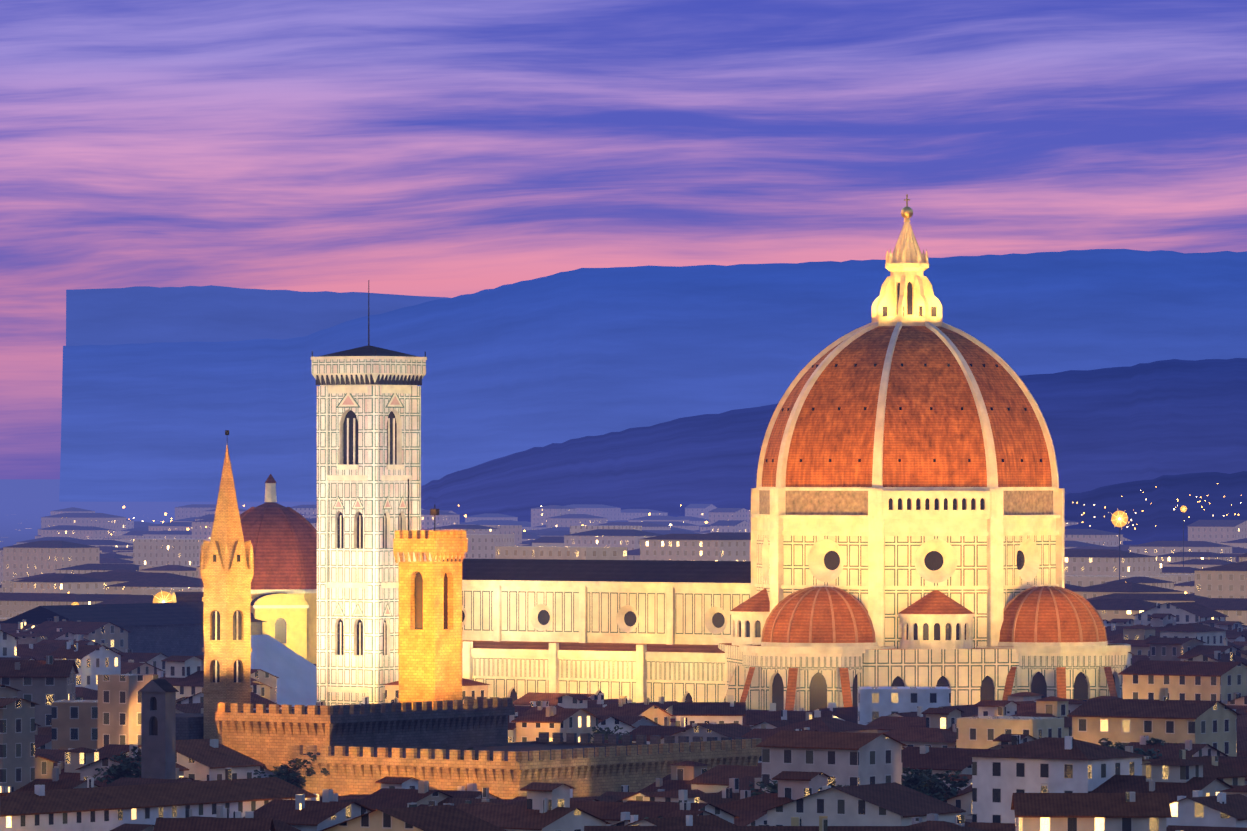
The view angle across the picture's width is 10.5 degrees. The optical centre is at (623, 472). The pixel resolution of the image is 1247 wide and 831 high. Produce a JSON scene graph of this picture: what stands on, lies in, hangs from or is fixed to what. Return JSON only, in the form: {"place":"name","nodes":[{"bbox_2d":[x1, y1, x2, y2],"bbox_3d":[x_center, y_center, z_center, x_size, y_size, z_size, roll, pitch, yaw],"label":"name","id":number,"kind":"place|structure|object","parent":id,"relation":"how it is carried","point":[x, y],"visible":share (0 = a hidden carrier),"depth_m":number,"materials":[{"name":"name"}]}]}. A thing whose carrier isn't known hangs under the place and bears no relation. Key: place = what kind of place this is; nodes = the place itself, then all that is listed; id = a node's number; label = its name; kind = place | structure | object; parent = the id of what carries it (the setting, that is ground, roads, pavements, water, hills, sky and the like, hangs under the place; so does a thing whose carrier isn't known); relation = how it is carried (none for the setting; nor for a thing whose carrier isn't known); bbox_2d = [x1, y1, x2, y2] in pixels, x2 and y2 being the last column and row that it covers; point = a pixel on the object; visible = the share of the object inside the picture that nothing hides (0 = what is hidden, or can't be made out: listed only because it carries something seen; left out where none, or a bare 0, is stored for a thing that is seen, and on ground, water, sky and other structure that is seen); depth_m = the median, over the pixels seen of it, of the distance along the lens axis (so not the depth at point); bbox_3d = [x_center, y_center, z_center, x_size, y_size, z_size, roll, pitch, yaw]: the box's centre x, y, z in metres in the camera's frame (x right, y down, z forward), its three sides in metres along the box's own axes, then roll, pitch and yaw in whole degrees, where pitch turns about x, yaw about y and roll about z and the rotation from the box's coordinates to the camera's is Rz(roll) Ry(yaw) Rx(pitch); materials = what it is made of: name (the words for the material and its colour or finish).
{"place":"outdoors","nodes":[
{"label":"outdoors","id":0,"kind":"place"},
{"bbox_2d":[0,479,316,547],"bbox_3d":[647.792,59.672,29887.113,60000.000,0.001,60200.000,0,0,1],"label":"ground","id":1,"kind":"structure","parent":0,"point":[26,505],"depth_m":12020.77,"materials":[{"name":"blue"}]},
{"bbox_2d":[92,746,140,783],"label":"tree","id":2,"kind":"object","parent":1,"relation":"on","point":[125,767],"visible":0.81,"depth_m":944.99,"materials":[{"name":"green plant"}]},
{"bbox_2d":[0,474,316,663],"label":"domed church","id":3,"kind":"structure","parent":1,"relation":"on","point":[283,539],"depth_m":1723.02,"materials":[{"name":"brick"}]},
{"bbox_2d":[138,679,178,778],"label":"tower","id":4,"kind":"structure","parent":1,"relation":"on","point":[158,728],"depth_m":924.88,"materials":[{"name":"brick"}]},
{"bbox_2d":[153,591,171,602],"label":"street lamp flare","id":5,"kind":"object","parent":1,"relation":"on","point":[162,597],"visible":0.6,"depth_m":1766.93,"materials":[{"name":"yellow"}]},
{"bbox_2d":[176,430,253,743],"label":"bell tower","id":6,"kind":"structure","parent":1,"relation":"on","point":[227,564],"depth_m":1078.03,"materials":[{"name":"stone"}]},
{"bbox_2d":[251,635,316,706],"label":"building wall","id":7,"kind":"structure","parent":1,"relation":"on","point":[295,673],"depth_m":1471.87,"materials":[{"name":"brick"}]},
{"bbox_2d":[253,752,329,788],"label":"tree","id":8,"kind":"object","parent":1,"relation":"on","point":[292,774],"visible":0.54,"depth_m":955.07,"materials":[{"name":"green plant"}]},
{"bbox_2d":[215,479,514,784],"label":"fortified palace","id":9,"kind":"structure","parent":1,"relation":"on","point":[429,709],"depth_m":1065.07,"materials":[{"name":"stone"}]},
{"bbox_2d":[460,747,492,759],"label":"tree","id":10,"kind":"object","parent":1,"relation":"on","point":[476,757],"visible":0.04,"depth_m":995.09,"materials":[{"name":"green plant"}]},
{"bbox_2d":[289,732,761,798],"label":"crenellated wall","id":11,"kind":"structure","parent":1,"relation":"on","point":[586,767],"depth_m":997.10,"materials":[{"name":"stone"}]},
{"bbox_2d":[592,725,622,736],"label":"tree","id":12,"kind":"object","parent":1,"relation":"on","point":[615,727],"visible":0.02,"depth_m":1115.47,"materials":[{"name":"green plant"}]},
{"bbox_2d":[591,726,629,742],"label":"tree","id":13,"kind":"object","parent":1,"relation":"on","point":[601,731],"visible":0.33,"depth_m":1102.90,"materials":[{"name":"green plant"}]},
{"bbox_2d":[0,603,1246,830],"bbox_3d":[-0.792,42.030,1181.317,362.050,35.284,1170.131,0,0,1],"label":"houses","id":14,"kind":"structure","parent":1,"relation":"on","point":[112,715],"depth_m":974.80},
{"bbox_2d":[0,602,1246,830],"bbox_3d":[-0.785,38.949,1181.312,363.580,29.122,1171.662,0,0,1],"label":"town roofs","id":15,"kind":"structure","parent":14,"relation":"on","point":[280,812],"depth_m":890.42,"materials":[{"name":"brown tile"}]},
{"bbox_2d":[68,505,1186,593],"bbox_3d":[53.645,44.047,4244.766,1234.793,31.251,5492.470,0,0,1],"label":"city lights","id":16,"kind":"object","parent":1,"relation":"on","point":[649,514],"visible":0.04,"depth_m":5367.51},
{"bbox_2d":[59,249,1246,501],"bbox_3d":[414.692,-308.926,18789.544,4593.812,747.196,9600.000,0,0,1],"label":"mountain","id":17,"kind":"structure","parent":1,"relation":"on","point":[541,361],"depth_m":18030.21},
{"bbox_2d":[311,194,1130,710],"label":"cathedral","id":18,"kind":"structure","parent":1,"relation":"on","point":[907,510],"depth_m":1323.91,"materials":[{"name":"stone"}]},
{"bbox_2d":[749,781,777,795],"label":"tree","id":19,"kind":"object","parent":1,"relation":"on","point":[759,784],"visible":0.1,"depth_m":868.80,"materials":[{"name":"green plant"}]},
{"bbox_2d":[751,780,777,795],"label":"tree","id":20,"kind":"object","parent":1,"relation":"on","point":[771,787],"visible":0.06,"depth_m":873.28,"materials":[{"name":"green plant"}]},
{"bbox_2d":[765,779,851,786],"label":"tree","id":21,"kind":"object","parent":1,"relation":"on","point":[833,782],"visible":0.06,"depth_m":880.23,"materials":[{"name":"green plant"}]},
{"bbox_2d":[421,358,1246,521],"bbox_3d":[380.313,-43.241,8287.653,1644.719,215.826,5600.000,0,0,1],"label":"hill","id":22,"kind":"structure","parent":1,"relation":"on","point":[1137,422],"depth_m":7702.43,"materials":[{"name":"blue"}]},
{"bbox_2d":[902,767,943,800],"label":"tree","id":23,"kind":"object","parent":1,"relation":"on","point":[918,782],"visible":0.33,"depth_m":897.86,"materials":[{"name":"green plant"}]},
{"bbox_2d":[912,770,968,801],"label":"tree","id":24,"kind":"object","parent":1,"relation":"on","point":[935,783],"visible":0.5,"depth_m":906.31,"materials":[{"name":"green plant"}]},
{"bbox_2d":[1111,511,1127,579],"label":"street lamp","id":25,"kind":"object","parent":1,"relation":"on","point":[1119,519],"visible":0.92,"depth_m":2290.64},
{"bbox_2d":[1098,738,1161,758],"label":"tree","id":26,"kind":"object","parent":1,"relation":"on","point":[1121,747],"visible":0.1,"depth_m":970.80,"materials":[{"name":"green plant"}]},
{"bbox_2d":[1072,483,1240,528],"bbox_3d":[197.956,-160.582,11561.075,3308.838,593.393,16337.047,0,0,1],"label":"distant lights","id":27,"kind":"object","parent":1,"relation":"on","point":[1146,499],"visible":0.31,"depth_m":3626.23},
{"bbox_2d":[1146,738,1176,744],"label":"tree","id":28,"kind":"object","parent":1,"relation":"on","point":[1155,742],"visible":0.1,"depth_m":981.46,"materials":[{"name":"green plant"}]},
{"bbox_2d":[1180,506,1186,566],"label":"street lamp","id":29,"kind":"object","parent":1,"relation":"on","point":[1183,509],"visible":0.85,"depth_m":2589.83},
{"bbox_2d":[66,285,449,345],"bbox_3d":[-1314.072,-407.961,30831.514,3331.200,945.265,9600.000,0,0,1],"label":"hill","id":30,"kind":"structure","parent":0,"point":[137,315],"depth_m":31348.93,"materials":[{"name":"blue"}]},
{"bbox_2d":[0,504,1246,624],"bbox_3d":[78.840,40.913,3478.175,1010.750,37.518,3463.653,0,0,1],"label":"buildings","id":31,"kind":"structure","parent":0,"point":[158,550],"depth_m":2753.15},
{"bbox_2d":[0,504,1246,625],"bbox_3d":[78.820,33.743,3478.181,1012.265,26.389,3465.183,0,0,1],"label":"city roofs","id":32,"kind":"structure","parent":31,"relation":"on","point":[1131,598],"depth_m":2684.74,"materials":[{"name":"grey tile"}]},
{"bbox_2d":[0,0,1246,478],"label":"sky","id":33,"kind":"structure","parent":0,"point":[431,148],"materials":[{"name":"purple"}]},
{"bbox_2d":[1065,471,1246,544],"bbox_3d":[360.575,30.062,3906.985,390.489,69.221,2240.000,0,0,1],"label":"hill","id":34,"kind":"structure","parent":0,"point":[1162,494],"depth_m":3885.84,"materials":[{"name":"blue"}]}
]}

